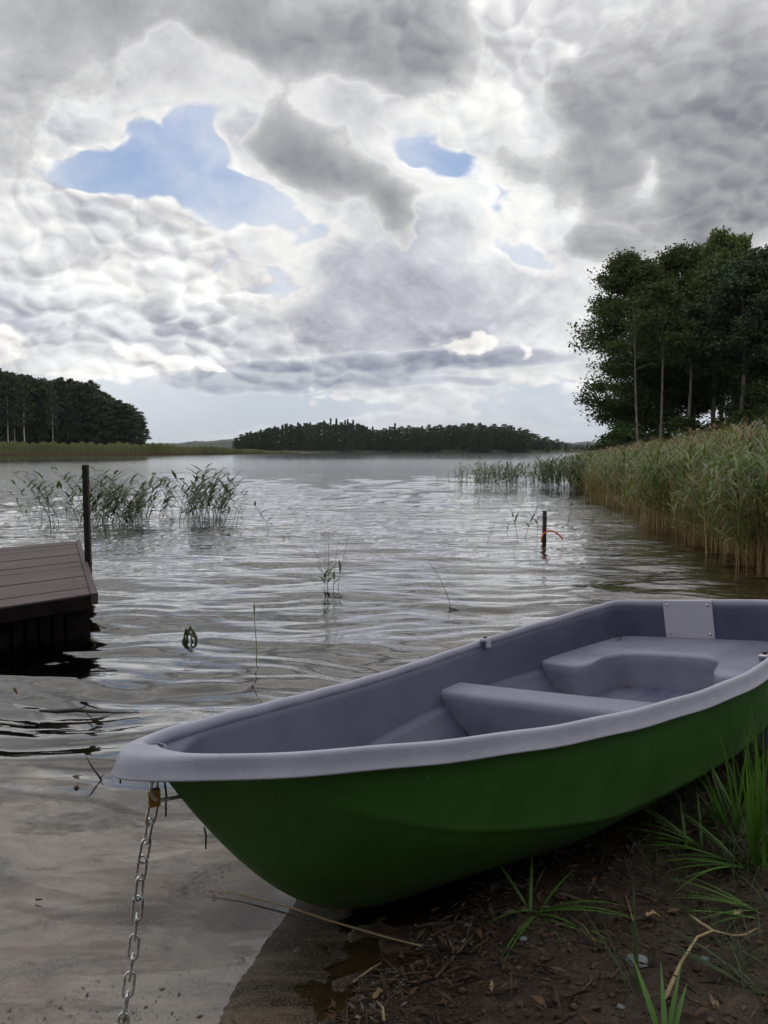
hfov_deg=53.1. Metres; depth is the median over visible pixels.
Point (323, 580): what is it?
reed
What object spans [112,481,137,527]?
reed
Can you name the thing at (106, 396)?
broadleaf tree
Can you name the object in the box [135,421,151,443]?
broadleaf tree
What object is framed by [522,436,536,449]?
broadleaf tree
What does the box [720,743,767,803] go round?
grass tuft
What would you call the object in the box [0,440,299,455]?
reed belt
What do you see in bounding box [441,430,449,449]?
broadleaf tree
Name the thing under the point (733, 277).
pine tree
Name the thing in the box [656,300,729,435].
pine tree
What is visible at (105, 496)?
reed
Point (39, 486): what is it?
reed
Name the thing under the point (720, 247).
birch tree
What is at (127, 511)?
reed
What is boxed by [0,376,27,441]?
broadleaf tree
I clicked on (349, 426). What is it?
broadleaf tree
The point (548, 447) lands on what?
broadleaf tree
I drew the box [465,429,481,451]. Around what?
broadleaf tree
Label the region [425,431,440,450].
broadleaf tree
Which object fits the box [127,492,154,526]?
reed
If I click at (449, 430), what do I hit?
broadleaf tree
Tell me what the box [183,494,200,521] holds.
reed
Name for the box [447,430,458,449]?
broadleaf tree
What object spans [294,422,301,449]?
spruce tree
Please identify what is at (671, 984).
bent stalk
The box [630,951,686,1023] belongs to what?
grass tuft
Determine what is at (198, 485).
reed
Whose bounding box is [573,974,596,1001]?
twig
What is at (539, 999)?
dead leaf
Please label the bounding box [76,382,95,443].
broadleaf tree
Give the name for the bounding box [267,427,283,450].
broadleaf tree
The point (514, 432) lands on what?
broadleaf tree
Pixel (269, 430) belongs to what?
broadleaf tree
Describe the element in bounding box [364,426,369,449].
spruce tree
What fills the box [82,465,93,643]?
mooring post
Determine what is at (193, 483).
reed
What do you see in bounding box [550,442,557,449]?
broadleaf tree
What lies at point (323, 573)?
reed
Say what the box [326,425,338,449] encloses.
broadleaf tree
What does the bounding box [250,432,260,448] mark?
broadleaf tree
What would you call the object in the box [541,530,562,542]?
hose
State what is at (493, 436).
broadleaf tree
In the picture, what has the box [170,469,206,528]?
reed
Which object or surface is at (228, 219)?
sky
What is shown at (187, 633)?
reed
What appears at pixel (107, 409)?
broadleaf tree
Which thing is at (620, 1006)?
stone
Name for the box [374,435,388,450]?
broadleaf tree
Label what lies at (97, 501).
reed
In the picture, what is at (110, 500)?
reed
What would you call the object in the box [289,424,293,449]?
spruce tree
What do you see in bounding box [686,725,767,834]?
grass tuft
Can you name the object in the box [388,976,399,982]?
dead leaf
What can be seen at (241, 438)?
broadleaf tree
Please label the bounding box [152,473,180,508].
reed
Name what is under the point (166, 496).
reed
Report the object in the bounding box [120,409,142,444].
broadleaf tree
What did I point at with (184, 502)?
reed
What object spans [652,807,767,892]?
grass tuft
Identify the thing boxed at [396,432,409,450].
broadleaf tree
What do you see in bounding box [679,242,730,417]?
birch tree
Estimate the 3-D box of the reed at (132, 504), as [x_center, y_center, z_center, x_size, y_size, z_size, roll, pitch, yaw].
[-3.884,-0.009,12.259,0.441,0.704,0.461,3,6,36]
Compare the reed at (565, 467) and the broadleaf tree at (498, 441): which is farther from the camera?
the broadleaf tree at (498, 441)
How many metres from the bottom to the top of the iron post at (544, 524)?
1.425 m
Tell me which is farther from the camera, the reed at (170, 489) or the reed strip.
the reed strip
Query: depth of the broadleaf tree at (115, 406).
205.74 m
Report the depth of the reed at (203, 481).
12.27 m
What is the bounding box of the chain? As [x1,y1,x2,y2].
[117,807,158,1021]
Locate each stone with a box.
[519,936,526,940]
[617,1003,624,1008]
[625,954,648,968]
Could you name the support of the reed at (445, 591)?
in the water
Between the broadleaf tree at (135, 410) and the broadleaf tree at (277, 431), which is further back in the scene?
the broadleaf tree at (277, 431)
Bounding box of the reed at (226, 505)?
[217,492,239,531]
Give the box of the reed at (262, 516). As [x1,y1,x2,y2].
[254,501,272,537]
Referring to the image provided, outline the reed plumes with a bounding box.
[587,417,767,472]
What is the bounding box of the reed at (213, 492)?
[206,477,222,519]
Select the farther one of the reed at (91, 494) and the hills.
the hills
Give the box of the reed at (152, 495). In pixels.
[140,475,169,522]
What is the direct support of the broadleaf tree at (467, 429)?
on the ground at (174, 688)
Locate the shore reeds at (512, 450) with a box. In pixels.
[384,450,586,451]
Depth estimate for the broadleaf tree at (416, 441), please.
447.25 m
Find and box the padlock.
[147,782,160,807]
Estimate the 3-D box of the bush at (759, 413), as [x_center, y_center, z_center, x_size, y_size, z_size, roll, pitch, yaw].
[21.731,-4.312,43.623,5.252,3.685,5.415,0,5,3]
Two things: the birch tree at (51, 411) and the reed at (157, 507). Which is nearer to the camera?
the reed at (157, 507)
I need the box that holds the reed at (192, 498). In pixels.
[179,479,202,518]
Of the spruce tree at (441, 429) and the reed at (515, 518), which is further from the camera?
the spruce tree at (441, 429)
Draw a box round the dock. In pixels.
[0,540,97,701]
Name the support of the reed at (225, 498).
in the water
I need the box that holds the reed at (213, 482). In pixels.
[196,468,232,512]
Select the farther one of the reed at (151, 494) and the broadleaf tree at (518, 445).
the broadleaf tree at (518, 445)
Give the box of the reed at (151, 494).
[140,479,161,520]
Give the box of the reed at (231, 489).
[213,479,242,529]
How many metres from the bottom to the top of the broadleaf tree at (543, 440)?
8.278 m
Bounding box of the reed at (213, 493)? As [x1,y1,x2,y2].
[203,466,237,527]
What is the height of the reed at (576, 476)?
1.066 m
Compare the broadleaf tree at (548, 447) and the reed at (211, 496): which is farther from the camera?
the broadleaf tree at (548, 447)
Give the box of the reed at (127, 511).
[116,501,144,529]
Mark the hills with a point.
(224, 443)
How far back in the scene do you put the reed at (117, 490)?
12.79 m
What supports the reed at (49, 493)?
in the water
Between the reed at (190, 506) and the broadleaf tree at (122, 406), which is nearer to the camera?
the reed at (190, 506)
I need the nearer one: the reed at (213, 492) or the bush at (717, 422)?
the reed at (213, 492)
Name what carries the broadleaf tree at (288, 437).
on the ground at (174, 688)
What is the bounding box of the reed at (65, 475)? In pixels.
[51,467,94,502]
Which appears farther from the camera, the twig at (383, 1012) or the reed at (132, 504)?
the reed at (132, 504)
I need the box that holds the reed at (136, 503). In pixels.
[123,492,149,535]
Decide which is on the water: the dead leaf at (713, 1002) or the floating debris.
the floating debris
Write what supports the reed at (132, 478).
in the water
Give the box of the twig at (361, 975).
[353,962,381,982]
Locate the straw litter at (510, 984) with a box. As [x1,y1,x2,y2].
[323,747,767,1023]
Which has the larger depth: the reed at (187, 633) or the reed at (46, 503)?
the reed at (46, 503)
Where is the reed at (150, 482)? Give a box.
[131,474,167,530]
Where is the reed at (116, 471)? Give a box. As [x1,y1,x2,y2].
[102,465,138,524]
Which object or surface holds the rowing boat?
on the ground at (174, 688)
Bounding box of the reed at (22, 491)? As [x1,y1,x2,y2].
[11,480,36,506]
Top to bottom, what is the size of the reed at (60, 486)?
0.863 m
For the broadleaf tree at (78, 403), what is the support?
on the ground at (174, 688)
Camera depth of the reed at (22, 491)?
15.07 m
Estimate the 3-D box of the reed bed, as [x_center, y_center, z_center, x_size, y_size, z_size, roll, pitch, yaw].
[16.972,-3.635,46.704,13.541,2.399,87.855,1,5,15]
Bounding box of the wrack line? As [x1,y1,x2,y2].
[281,849,576,1023]
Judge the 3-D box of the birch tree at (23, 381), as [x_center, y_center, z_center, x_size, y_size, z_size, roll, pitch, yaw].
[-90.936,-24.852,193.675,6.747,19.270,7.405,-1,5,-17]
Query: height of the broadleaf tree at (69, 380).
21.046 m
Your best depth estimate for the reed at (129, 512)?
12.01 m
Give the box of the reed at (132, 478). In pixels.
[117,471,143,518]
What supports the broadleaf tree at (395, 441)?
on the ground at (174, 688)
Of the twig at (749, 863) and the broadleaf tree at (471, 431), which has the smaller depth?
the twig at (749, 863)
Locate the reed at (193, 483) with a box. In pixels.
[183,471,200,520]
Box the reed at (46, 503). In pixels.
[30,482,61,531]
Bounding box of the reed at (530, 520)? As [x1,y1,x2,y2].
[524,500,541,546]
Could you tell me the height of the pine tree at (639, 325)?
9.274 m
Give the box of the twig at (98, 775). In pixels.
[86,757,103,783]
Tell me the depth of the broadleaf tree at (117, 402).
209.73 m
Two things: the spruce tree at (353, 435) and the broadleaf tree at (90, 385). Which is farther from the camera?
the spruce tree at (353, 435)
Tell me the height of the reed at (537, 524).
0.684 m
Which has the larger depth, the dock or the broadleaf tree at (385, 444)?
the broadleaf tree at (385, 444)
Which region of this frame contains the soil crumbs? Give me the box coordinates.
[314,750,767,1023]
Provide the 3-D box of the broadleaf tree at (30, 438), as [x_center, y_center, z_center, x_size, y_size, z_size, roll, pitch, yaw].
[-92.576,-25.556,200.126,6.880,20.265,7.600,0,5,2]
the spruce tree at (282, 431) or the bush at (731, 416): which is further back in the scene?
the spruce tree at (282, 431)
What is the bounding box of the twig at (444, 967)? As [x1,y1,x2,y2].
[434,925,481,979]
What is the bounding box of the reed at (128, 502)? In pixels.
[118,494,138,533]
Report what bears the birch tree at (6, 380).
on the ground at (174, 688)
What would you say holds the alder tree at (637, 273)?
on the ground at (174, 688)
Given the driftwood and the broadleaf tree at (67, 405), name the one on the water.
the driftwood
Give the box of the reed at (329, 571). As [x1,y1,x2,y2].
[327,545,340,604]
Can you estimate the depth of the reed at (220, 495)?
14.50 m
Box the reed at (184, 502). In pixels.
[172,481,197,531]
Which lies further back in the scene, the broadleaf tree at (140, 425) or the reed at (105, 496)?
the broadleaf tree at (140, 425)
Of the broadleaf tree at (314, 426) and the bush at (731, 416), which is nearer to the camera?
the bush at (731, 416)
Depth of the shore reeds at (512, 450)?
445.37 m
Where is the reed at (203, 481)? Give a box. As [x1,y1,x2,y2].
[187,474,217,528]
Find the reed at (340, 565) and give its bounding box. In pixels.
[337,532,350,597]
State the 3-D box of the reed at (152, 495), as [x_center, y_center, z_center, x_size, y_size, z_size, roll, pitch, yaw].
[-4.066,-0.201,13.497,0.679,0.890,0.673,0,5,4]
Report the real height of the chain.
0.501 m
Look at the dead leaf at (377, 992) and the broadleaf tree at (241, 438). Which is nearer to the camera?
the dead leaf at (377, 992)
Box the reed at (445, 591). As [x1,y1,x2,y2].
[428,560,459,618]
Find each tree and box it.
[0,372,22,442]
[0,373,19,442]
[0,376,11,443]
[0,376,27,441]
[4,378,22,439]
[8,375,37,440]
[13,374,32,443]
[15,375,43,443]
[25,379,48,442]
[31,380,58,443]
[36,384,61,442]
[39,379,70,443]
[43,382,59,430]
[49,380,74,444]
[64,381,87,443]
[66,378,80,432]
[66,383,92,443]
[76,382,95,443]
[80,387,106,442]
[81,384,102,435]
[82,392,107,444]
[88,379,96,384]
[92,391,111,444]
[92,398,120,443]
[97,393,111,411]
[97,402,123,443]
[106,400,128,441]
[109,402,133,443]
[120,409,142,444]
[125,415,145,444]
[133,408,143,429]
[135,413,145,443]
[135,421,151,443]
[136,411,150,444]
[232,436,249,448]
[242,435,251,448]
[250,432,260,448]
[253,431,266,449]
[261,430,268,449]
[264,428,272,449]
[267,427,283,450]
[269,428,278,449]
[279,425,284,450]
[283,423,290,450]
[284,426,294,449]
[288,426,303,449]
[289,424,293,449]
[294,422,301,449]
[300,427,310,449]
[302,424,314,450]
[309,424,319,449]
[314,423,323,449]
[319,422,326,448]
[320,424,332,450]
[321,420,327,450]
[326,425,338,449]
[333,419,339,449]
[334,422,348,450]
[342,420,346,450]
[343,423,355,450]
[350,420,355,449]
[353,424,363,449]
[354,423,362,449]
[355,426,368,450]
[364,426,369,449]
[370,427,374,449]
[370,429,381,449]
[370,432,383,450]
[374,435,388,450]
[381,430,391,450]
[387,430,396,449]
[389,430,402,451]
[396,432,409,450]
[405,429,418,451]
[410,433,421,449]
[415,429,424,448]
[417,429,429,451]
[422,431,436,450]
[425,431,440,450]
[434,424,445,448]
[439,426,443,449]
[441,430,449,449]
[444,427,454,449]
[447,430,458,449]
[451,427,467,449]
[455,429,468,449]
[462,426,471,449]
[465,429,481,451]
[467,423,473,448]
[471,425,479,446]
[479,430,493,451]
[485,426,498,449]
[489,430,501,448]
[494,430,505,449]
[497,428,509,449]
[498,430,513,451]
[505,429,516,449]
[510,431,523,448]
[512,433,528,451]
[516,434,532,451]
[518,430,531,443]
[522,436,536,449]
[529,434,540,448]
[530,440,541,449]
[538,438,547,450]
[545,441,550,450]
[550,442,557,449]
[566,247,694,433]
[617,313,661,443]
[619,239,710,435]
[625,278,697,440]
[647,265,736,433]
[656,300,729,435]
[679,225,746,421]
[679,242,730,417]
[693,243,767,418]
[698,259,767,409]
[711,250,767,405]
[719,389,745,416]
[727,232,764,401]
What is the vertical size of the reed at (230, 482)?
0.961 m
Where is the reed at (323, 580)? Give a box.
[319,544,330,604]
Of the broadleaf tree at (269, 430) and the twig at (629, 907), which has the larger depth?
the broadleaf tree at (269, 430)
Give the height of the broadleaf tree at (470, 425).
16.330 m
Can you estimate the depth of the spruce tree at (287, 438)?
445.71 m
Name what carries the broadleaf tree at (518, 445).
on the ground at (174, 688)
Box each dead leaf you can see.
[373,987,384,998]
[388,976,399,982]
[529,995,546,1007]
[646,910,659,915]
[668,907,680,912]
[710,994,718,1007]
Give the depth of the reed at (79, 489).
12.03 m
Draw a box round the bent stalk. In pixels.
[665,914,757,998]
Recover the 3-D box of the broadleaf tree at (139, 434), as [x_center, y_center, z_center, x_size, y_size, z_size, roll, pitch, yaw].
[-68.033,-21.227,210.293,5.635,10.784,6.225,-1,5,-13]
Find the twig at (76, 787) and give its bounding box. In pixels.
[72,785,80,790]
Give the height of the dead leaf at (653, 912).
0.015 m
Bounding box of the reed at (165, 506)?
[145,477,182,517]
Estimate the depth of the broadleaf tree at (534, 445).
454.21 m
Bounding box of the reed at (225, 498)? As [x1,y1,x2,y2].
[213,473,244,523]
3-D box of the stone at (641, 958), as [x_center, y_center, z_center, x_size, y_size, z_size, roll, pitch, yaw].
[0.572,1.015,1.732,0.052,0.032,0.042,0,5,0]
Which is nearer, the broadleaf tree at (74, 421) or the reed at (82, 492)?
the reed at (82, 492)
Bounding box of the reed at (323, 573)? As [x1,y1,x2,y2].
[307,539,334,601]
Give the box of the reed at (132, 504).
[121,489,146,529]
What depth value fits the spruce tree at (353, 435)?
449.79 m
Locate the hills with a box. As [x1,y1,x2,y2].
[155,439,599,448]
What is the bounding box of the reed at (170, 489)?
[159,480,177,510]
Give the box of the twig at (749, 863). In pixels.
[727,856,767,871]
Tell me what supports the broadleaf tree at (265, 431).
on the ground at (174, 688)
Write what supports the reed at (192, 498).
in the water
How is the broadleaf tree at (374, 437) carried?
on the ground at (174, 688)
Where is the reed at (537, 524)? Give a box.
[534,515,542,538]
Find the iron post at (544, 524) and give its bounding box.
[542,511,546,560]
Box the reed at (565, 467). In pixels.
[558,455,568,480]
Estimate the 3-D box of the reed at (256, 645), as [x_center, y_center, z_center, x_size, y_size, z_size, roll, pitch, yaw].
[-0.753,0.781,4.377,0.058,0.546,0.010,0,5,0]
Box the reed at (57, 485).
[53,481,81,531]
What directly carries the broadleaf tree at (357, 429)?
on the ground at (174, 688)
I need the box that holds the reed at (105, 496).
[92,487,123,531]
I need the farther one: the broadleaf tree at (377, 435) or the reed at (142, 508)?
the broadleaf tree at (377, 435)
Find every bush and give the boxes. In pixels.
[584,431,626,452]
[597,420,648,451]
[623,429,664,445]
[647,415,719,440]
[694,417,727,434]
[700,409,760,436]
[723,404,767,431]
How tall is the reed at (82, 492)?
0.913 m
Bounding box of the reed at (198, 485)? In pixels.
[184,468,206,514]
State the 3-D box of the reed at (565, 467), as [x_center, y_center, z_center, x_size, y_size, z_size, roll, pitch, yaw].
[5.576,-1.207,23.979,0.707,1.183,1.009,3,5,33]
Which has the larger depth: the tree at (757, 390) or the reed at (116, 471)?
the tree at (757, 390)
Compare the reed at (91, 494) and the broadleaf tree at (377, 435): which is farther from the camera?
the broadleaf tree at (377, 435)
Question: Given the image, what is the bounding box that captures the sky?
[0,0,767,442]
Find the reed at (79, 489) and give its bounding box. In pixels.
[76,486,102,526]
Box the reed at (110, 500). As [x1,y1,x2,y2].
[101,476,121,531]
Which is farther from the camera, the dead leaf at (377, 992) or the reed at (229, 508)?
the reed at (229, 508)
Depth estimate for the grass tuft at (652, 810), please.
2.45 m
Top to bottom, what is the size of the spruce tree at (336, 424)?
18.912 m
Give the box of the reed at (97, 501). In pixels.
[79,484,102,525]
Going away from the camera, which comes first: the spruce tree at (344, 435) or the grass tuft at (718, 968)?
the grass tuft at (718, 968)
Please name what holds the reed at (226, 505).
in the water
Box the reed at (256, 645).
[247,603,256,694]
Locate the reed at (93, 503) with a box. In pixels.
[75,478,107,515]
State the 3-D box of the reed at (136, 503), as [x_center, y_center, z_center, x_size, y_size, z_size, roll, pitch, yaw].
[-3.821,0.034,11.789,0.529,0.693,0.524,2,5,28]
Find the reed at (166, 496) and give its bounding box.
[158,479,174,515]
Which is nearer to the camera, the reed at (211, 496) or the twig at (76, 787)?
the twig at (76, 787)
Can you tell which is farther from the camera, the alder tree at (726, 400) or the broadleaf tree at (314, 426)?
the broadleaf tree at (314, 426)
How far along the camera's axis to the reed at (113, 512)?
11.90 m
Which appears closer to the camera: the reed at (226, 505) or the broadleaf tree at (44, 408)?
the reed at (226, 505)
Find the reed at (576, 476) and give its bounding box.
[569,462,583,487]
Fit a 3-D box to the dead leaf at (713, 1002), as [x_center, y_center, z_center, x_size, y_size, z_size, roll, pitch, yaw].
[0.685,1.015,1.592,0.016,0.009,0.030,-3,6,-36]
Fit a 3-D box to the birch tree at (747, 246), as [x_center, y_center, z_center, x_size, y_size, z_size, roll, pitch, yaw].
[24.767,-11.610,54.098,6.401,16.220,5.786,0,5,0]
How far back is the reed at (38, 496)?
13.06 m
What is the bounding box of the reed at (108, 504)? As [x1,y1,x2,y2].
[94,478,132,528]
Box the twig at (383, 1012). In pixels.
[376,1000,384,1021]
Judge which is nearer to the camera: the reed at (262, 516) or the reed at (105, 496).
the reed at (262, 516)
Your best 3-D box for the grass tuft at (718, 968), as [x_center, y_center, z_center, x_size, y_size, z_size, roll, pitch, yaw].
[0.798,0.999,1.632,0.128,0.053,0.533,-4,6,-44]
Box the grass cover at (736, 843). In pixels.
[606,741,767,1023]
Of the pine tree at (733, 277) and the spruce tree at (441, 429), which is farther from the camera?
the spruce tree at (441, 429)
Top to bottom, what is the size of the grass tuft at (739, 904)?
0.043 m
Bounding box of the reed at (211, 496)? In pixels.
[201,478,228,519]
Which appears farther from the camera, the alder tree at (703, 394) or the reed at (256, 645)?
the alder tree at (703, 394)
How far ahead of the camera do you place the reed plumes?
15.87 m
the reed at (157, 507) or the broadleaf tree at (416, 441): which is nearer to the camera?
the reed at (157, 507)
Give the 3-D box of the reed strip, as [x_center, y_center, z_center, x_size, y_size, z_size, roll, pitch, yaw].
[5.089,-1.595,27.453,5.264,1.401,12.399,0,5,5]
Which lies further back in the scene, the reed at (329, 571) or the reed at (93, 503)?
the reed at (93, 503)
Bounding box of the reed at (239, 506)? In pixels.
[232,490,258,526]
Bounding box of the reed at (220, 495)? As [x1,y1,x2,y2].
[213,475,238,513]
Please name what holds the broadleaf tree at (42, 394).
on the ground at (174, 688)
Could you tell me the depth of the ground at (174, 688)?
4.32 m
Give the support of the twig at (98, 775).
on the water
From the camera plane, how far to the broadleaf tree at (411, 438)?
446.51 m
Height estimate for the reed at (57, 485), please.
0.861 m
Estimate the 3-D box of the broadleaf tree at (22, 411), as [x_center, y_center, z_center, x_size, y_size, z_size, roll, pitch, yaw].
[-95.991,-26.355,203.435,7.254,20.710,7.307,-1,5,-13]
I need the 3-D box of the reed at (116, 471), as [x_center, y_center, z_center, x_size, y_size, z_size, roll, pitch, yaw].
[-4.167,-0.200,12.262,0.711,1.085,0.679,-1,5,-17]
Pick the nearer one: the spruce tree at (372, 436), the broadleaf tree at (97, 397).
the broadleaf tree at (97, 397)
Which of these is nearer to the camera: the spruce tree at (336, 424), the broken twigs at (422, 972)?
the broken twigs at (422, 972)
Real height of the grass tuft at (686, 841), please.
0.138 m
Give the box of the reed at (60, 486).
[59,481,83,525]
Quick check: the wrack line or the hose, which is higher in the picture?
the hose
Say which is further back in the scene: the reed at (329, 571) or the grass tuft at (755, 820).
the reed at (329, 571)
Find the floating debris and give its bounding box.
[1,857,321,1023]
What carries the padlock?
hanging from the rowing boat
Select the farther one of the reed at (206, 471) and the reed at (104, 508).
the reed at (206, 471)
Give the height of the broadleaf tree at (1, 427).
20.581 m
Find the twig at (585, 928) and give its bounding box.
[568,915,594,940]
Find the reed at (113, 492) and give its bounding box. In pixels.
[98,479,125,522]
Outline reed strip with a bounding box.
[456,451,596,496]
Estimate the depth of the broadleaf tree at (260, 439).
450.75 m
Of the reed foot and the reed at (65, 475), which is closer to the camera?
the reed at (65, 475)
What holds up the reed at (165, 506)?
in the water
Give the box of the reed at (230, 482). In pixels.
[220,470,241,502]
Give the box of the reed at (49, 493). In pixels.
[33,470,67,532]
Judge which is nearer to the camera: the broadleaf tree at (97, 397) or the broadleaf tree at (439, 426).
the broadleaf tree at (97, 397)
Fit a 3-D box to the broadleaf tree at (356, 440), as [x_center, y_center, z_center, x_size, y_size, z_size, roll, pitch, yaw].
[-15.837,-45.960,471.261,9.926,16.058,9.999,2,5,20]
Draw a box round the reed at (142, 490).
[128,484,155,528]
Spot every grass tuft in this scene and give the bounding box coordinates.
[492,855,638,962]
[577,881,641,996]
[622,796,680,821]
[627,784,761,854]
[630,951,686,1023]
[647,922,763,992]
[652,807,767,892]
[665,875,759,925]
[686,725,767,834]
[692,766,742,824]
[716,718,767,869]
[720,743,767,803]
[743,698,767,819]
[744,685,767,862]
[749,725,767,772]
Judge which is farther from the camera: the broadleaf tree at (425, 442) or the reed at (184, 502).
the broadleaf tree at (425, 442)
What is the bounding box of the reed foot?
[0,452,285,455]
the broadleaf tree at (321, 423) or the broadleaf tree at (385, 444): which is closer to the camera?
the broadleaf tree at (385, 444)
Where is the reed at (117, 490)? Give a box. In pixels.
[102,474,136,525]
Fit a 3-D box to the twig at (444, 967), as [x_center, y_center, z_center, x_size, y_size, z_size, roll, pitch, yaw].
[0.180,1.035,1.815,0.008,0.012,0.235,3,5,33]
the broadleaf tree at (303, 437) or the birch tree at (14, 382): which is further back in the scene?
the broadleaf tree at (303, 437)
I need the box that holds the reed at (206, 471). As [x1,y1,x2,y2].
[184,463,214,512]
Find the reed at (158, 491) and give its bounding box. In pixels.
[146,476,171,516]
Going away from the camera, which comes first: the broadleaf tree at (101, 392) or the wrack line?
the wrack line
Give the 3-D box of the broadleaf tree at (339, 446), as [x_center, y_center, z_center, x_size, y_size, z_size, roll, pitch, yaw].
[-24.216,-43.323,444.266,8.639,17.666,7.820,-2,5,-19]
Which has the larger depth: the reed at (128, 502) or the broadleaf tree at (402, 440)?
the broadleaf tree at (402, 440)
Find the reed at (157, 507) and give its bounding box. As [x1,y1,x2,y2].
[147,487,170,531]
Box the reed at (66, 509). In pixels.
[59,489,81,516]
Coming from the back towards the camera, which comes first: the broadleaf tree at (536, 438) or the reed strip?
the broadleaf tree at (536, 438)
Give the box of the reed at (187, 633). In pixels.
[180,626,201,646]
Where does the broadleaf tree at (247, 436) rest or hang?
on the ground at (174, 688)
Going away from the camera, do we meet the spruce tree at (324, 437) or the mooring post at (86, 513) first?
the mooring post at (86, 513)
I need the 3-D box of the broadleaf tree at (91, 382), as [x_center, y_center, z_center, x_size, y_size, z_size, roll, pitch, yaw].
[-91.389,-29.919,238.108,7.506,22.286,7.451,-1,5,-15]
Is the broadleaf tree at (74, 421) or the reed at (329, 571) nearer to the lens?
the reed at (329, 571)
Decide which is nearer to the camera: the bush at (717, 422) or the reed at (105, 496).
the reed at (105, 496)
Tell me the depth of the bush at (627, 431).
48.27 m
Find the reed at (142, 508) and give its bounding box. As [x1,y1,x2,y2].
[139,494,146,530]
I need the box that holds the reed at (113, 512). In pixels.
[106,489,134,533]
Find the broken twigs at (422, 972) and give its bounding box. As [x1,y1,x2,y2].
[334,825,730,1023]
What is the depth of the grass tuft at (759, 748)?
2.81 m
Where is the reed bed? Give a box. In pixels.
[564,414,767,577]
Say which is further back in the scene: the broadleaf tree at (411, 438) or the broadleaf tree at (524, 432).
the broadleaf tree at (524, 432)
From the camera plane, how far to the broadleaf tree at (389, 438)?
448.36 m
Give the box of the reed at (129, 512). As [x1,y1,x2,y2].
[121,502,137,529]
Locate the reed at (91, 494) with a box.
[77,483,108,532]
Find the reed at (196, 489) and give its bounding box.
[180,478,209,517]
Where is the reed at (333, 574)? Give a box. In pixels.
[327,545,348,592]
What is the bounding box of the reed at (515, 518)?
[504,494,529,538]
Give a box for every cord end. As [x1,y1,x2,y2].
[164,782,166,816]
[204,827,206,848]
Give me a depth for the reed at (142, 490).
13.01 m
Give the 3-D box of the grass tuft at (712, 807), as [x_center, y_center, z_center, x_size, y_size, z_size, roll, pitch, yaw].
[1.036,0.876,2.337,0.207,0.169,0.248,0,5,0]
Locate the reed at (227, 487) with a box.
[215,477,242,519]
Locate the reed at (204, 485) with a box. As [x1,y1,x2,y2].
[187,463,218,525]
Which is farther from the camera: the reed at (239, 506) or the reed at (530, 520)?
the reed at (239, 506)
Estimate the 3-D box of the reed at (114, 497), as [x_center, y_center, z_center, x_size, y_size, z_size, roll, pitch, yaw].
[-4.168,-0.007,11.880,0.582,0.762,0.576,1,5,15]
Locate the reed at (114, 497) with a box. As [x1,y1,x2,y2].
[105,488,128,524]
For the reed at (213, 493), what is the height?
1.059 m
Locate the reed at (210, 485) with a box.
[199,475,225,518]
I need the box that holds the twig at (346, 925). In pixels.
[206,889,421,946]
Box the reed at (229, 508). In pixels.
[222,489,245,522]
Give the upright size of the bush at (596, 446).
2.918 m
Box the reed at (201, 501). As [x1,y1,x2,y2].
[189,482,213,524]
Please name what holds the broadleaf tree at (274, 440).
on the ground at (174, 688)
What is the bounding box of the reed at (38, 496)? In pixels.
[13,471,58,520]
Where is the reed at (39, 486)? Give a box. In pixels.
[23,474,64,528]
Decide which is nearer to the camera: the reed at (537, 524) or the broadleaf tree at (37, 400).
the reed at (537, 524)
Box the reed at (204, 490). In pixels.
[193,475,222,516]
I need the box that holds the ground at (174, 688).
[0,436,767,1023]
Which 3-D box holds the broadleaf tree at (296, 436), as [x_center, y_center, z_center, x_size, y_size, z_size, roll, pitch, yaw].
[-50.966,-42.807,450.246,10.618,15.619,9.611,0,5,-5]
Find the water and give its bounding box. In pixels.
[0,453,767,1023]
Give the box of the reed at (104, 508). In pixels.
[96,482,126,530]
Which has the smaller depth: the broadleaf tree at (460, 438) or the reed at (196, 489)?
the reed at (196, 489)
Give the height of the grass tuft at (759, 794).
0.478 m
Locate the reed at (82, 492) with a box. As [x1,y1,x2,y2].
[70,475,102,529]
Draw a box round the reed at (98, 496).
[79,470,120,525]
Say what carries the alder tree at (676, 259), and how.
on the ground at (174, 688)
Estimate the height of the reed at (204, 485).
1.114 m
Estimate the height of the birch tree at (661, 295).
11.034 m
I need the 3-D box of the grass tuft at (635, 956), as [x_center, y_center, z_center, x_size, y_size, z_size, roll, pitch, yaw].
[0.502,0.920,1.682,0.138,0.192,0.162,0,5,0]
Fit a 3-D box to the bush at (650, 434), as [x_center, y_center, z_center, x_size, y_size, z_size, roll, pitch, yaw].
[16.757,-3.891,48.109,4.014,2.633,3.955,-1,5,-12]
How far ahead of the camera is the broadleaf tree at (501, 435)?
448.22 m
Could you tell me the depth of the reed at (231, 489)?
12.82 m
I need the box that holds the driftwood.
[39,705,138,722]
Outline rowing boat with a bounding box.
[111,599,767,908]
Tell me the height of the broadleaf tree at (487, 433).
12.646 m
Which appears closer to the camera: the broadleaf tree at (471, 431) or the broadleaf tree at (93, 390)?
the broadleaf tree at (93, 390)
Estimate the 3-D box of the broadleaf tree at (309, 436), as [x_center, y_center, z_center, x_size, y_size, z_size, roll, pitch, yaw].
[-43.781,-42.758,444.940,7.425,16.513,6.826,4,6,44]
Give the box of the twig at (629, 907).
[625,895,632,921]

